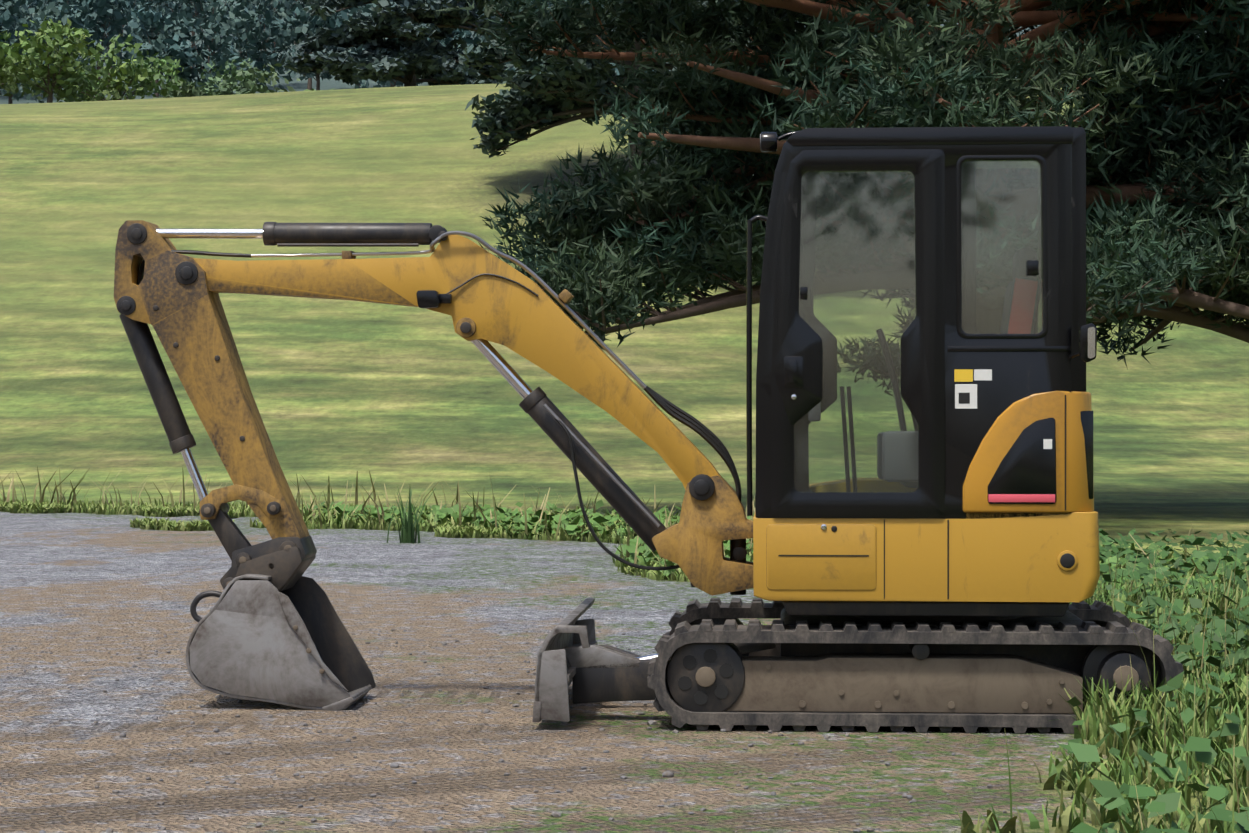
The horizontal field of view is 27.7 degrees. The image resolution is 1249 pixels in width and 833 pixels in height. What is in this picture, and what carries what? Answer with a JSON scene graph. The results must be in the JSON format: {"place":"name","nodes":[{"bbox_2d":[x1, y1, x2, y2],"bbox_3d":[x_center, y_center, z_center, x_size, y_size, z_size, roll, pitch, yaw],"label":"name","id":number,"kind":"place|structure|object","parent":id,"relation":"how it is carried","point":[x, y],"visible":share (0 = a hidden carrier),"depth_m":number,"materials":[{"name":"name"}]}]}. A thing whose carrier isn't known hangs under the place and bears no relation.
{"place":"outdoors","nodes":[
{"label":"outdoors","id":0,"kind":"place"},
{"bbox_2d":[0,0,1248,832],"bbox_3d":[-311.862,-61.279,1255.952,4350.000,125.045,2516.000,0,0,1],"label":"ground","id":1,"kind":"structure","parent":0,"point":[393,399],"depth_m":37.59,"materials":[{"name":"green plant"}]},
{"bbox_2d":[0,0,26,84],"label":"tree","id":2,"kind":"object","parent":1,"relation":"on","point":[9,10],"visible":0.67,"depth_m":289.67,"materials":[{"name":"green plant"}]},
{"bbox_2d":[0,30,47,96],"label":"bush","id":3,"kind":"object","parent":1,"relation":"on","point":[6,36],"visible":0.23,"depth_m":152.09,"materials":[{"name":"green plant"}]},
{"bbox_2d":[5,38,45,103],"bbox_3d":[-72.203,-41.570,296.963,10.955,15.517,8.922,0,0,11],"label":"bush","id":4,"kind":"object","parent":1,"relation":"on","point":[10,97],"depth_m":297.28,"materials":[{"name":"green plant"}]},
{"bbox_2d":[5,0,49,99],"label":"tree","id":5,"kind":"object","parent":1,"relation":"on","point":[21,20],"visible":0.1,"depth_m":324.16,"materials":[{"name":"green plant"}]},
{"bbox_2d":[21,0,47,22],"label":"tree","id":6,"kind":"object","parent":1,"relation":"on","point":[32,4],"visible":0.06,"depth_m":393.21,"materials":[{"name":"green plant"}]},
{"bbox_2d":[1,1,96,103],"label":"tree","id":7,"kind":"object","parent":1,"relation":"on","point":[56,14],"visible":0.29,"depth_m":282.76,"materials":[{"name":"green plant"}]},
{"bbox_2d":[41,0,70,10],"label":"tree","id":8,"kind":"object","parent":1,"relation":"on","point":[55,1],"visible":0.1,"depth_m":380.89,"materials":[{"name":"green plant"}]},
{"bbox_2d":[0,17,114,102],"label":"bush","id":9,"kind":"object","parent":1,"relation":"on","point":[59,72],"visible":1,"depth_m":149.31,"materials":[{"name":"green plant"}]},
{"bbox_2d":[29,0,118,58],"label":"tree","id":10,"kind":"object","parent":1,"relation":"on","point":[66,1],"depth_m":341.56,"materials":[{"name":"green plant"}]},
{"bbox_2d":[44,0,142,100],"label":"tree","id":11,"kind":"object","parent":1,"relation":"on","point":[106,12],"visible":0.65,"depth_m":298.35,"materials":[{"name":"green plant"}]},
{"bbox_2d":[68,0,148,87],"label":"tree","id":12,"kind":"object","parent":1,"relation":"on","point":[113,6],"visible":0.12,"depth_m":335.79,"materials":[{"name":"green plant"}]},
{"bbox_2d":[51,34,183,101],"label":"bush","id":13,"kind":"object","parent":1,"relation":"on","point":[143,75],"visible":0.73,"depth_m":154.25,"materials":[{"name":"green plant"}]},
{"bbox_2d":[119,0,156,52],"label":"tree","id":14,"kind":"object","parent":1,"relation":"on","point":[120,34],"visible":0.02,"depth_m":381.96,"materials":[{"name":"green plant"}]},
{"bbox_2d":[121,5,198,88],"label":"tree","id":15,"kind":"object","parent":1,"relation":"on","point":[172,49],"visible":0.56,"depth_m":279.66,"materials":[{"name":"green plant"}]},
{"bbox_2d":[124,0,196,43],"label":"tree","id":16,"kind":"object","parent":1,"relation":"on","point":[179,4],"visible":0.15,"depth_m":379.81,"materials":[{"name":"green plant"}]},
{"bbox_2d":[120,0,202,96],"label":"tree","id":17,"kind":"object","parent":1,"relation":"on","point":[152,34],"visible":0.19,"depth_m":331.97,"materials":[{"name":"green plant"}]},
{"bbox_2d":[153,0,206,38],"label":"tree","id":18,"kind":"object","parent":1,"relation":"on","point":[171,8],"visible":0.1,"depth_m":456.17,"materials":[{"name":"green plant"}]},
{"bbox_2d":[152,79,208,98],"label":"bush","id":19,"kind":"object","parent":1,"relation":"on","point":[190,90],"visible":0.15,"depth_m":166.40,"materials":[{"name":"green plant"}]},
{"bbox_2d":[185,0,206,68],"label":"tree","id":20,"kind":"object","parent":1,"relation":"on","point":[193,32],"visible":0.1,"depth_m":381.72,"materials":[{"name":"green plant"}]},
{"bbox_2d":[157,9,255,95],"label":"tree","id":21,"kind":"object","parent":1,"relation":"on","point":[220,59],"visible":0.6,"depth_m":281.85,"materials":[{"name":"green plant"}]},
{"bbox_2d":[174,0,246,55],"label":"tree","id":22,"kind":"object","parent":1,"relation":"on","point":[210,12],"visible":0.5,"depth_m":329.72,"materials":[{"name":"green plant"}]},
{"bbox_2d":[221,4,267,66],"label":"tree","id":23,"kind":"object","parent":1,"relation":"on","point":[246,10],"visible":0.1,"depth_m":377.75,"materials":[{"name":"green plant"}]},
{"bbox_2d":[199,58,299,95],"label":"bush","id":24,"kind":"object","parent":1,"relation":"on","point":[247,84],"visible":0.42,"depth_m":170.97,"materials":[{"name":"green plant"}]},
{"bbox_2d":[208,0,295,84],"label":"tree","id":25,"kind":"object","parent":1,"relation":"on","point":[263,8],"visible":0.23,"depth_m":346.24,"materials":[{"name":"green plant"}]},
{"bbox_2d":[207,2,297,92],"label":"tree","id":26,"kind":"object","parent":1,"relation":"on","point":[252,45],"visible":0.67,"depth_m":299.67,"materials":[{"name":"green plant"}]},
{"bbox_2d":[259,0,292,51],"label":"tree","id":27,"kind":"object","parent":1,"relation":"on","point":[275,11],"visible":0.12,"depth_m":393.30,"materials":[{"name":"green plant"}]},
{"bbox_2d":[264,0,335,89],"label":"tree","id":28,"kind":"object","parent":1,"relation":"on","point":[288,5],"visible":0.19,"depth_m":335.60,"materials":[{"name":"green plant"}]},
{"bbox_2d":[279,5,350,89],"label":"tree","id":29,"kind":"object","parent":1,"relation":"on","point":[303,28],"visible":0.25,"depth_m":300.05,"materials":[{"name":"green plant"}]},
{"bbox_2d":[310,3,381,87],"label":"tree","id":30,"kind":"object","parent":1,"relation":"on","point":[333,23],"visible":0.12,"depth_m":294.78,"materials":[{"name":"green plant"}]},
{"bbox_2d":[348,5,429,88],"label":"tree","id":31,"kind":"object","parent":1,"relation":"on","point":[393,83],"visible":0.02,"depth_m":278.98,"materials":[{"name":"green plant"}]},
{"bbox_2d":[281,0,508,86],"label":"pine","id":32,"kind":"object","parent":1,"relation":"on","point":[360,48],"visible":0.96,"depth_m":149.03,"materials":[{"name":"green plant"}]},
{"bbox_2d":[429,30,471,46],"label":"tree","id":33,"kind":"object","parent":1,"relation":"on","point":[430,40],"depth_m":300.75,"materials":[{"name":"green plant"}]},
{"bbox_2d":[440,28,515,83],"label":"tree","id":34,"kind":"object","parent":1,"relation":"on","point":[462,33],"visible":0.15,"depth_m":279.59,"materials":[{"name":"green plant"}]},
{"bbox_2d":[0,629,1006,832],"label":"loose stones","id":35,"kind":"object","parent":1,"relation":"on","point":[667,773],"visible":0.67,"depth_m":9.34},
{"bbox_2d":[507,0,550,11],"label":"tree","id":36,"kind":"object","parent":1,"relation":"on","point":[530,4],"depth_m":301.48,"materials":[{"name":"green plant"}]},
{"bbox_2d":[527,0,589,56],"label":"tree","id":37,"kind":"object","parent":1,"relation":"on","point":[548,1],"visible":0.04,"depth_m":296.17,"materials":[{"name":"green plant"}]},
{"bbox_2d":[457,0,740,172],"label":"pine","id":38,"kind":"object","parent":1,"relation":"on","point":[524,105],"visible":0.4,"depth_m":90.02,"materials":[{"name":"green plant"}]},
{"bbox_2d":[610,30,671,76],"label":"tree","id":39,"kind":"object","parent":1,"relation":"on","point":[615,69],"visible":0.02,"depth_m":280.51,"materials":[{"name":"green plant"}]},
{"bbox_2d":[114,126,1183,733],"bbox_3d":[0.014,0.013,10.631,4.398,2.477,1.575,0,0,4],"label":"mini excavator","id":40,"kind":"object","parent":1,"relation":"on","point":[942,570],"visible":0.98,"depth_m":9.91,"materials":[{"name":"metal"}]},
{"bbox_2d":[303,500,1248,832],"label":"broadleaf weeds","id":41,"kind":"object","parent":1,"relation":"on","point":[1167,802],"visible":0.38,"depth_m":13.07,"materials":[{"name":"green plant"}]},
{"bbox_2d":[658,0,933,267],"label":"pine","id":42,"kind":"object","parent":1,"relation":"on","point":[917,4],"visible":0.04,"depth_m":71.98,"materials":[{"name":"green plant"}]},
{"bbox_2d":[437,0,1248,396],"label":"pine","id":43,"kind":"object","parent":1,"relation":"on","point":[671,224],"visible":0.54,"depth_m":29.65,"materials":[{"name":"green plant"}]},
{"bbox_2d":[908,0,1248,369],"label":"pine","id":44,"kind":"object","parent":1,"relation":"on","point":[1219,162],"visible":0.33,"depth_m":29.72,"materials":[{"name":"green plant"}]},
{"bbox_2d":[0,467,1248,832],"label":"grass","id":45,"kind":"structure","parent":0,"point":[1168,725],"depth_m":9.95,"materials":[{"name":"green plant"}]}
]}

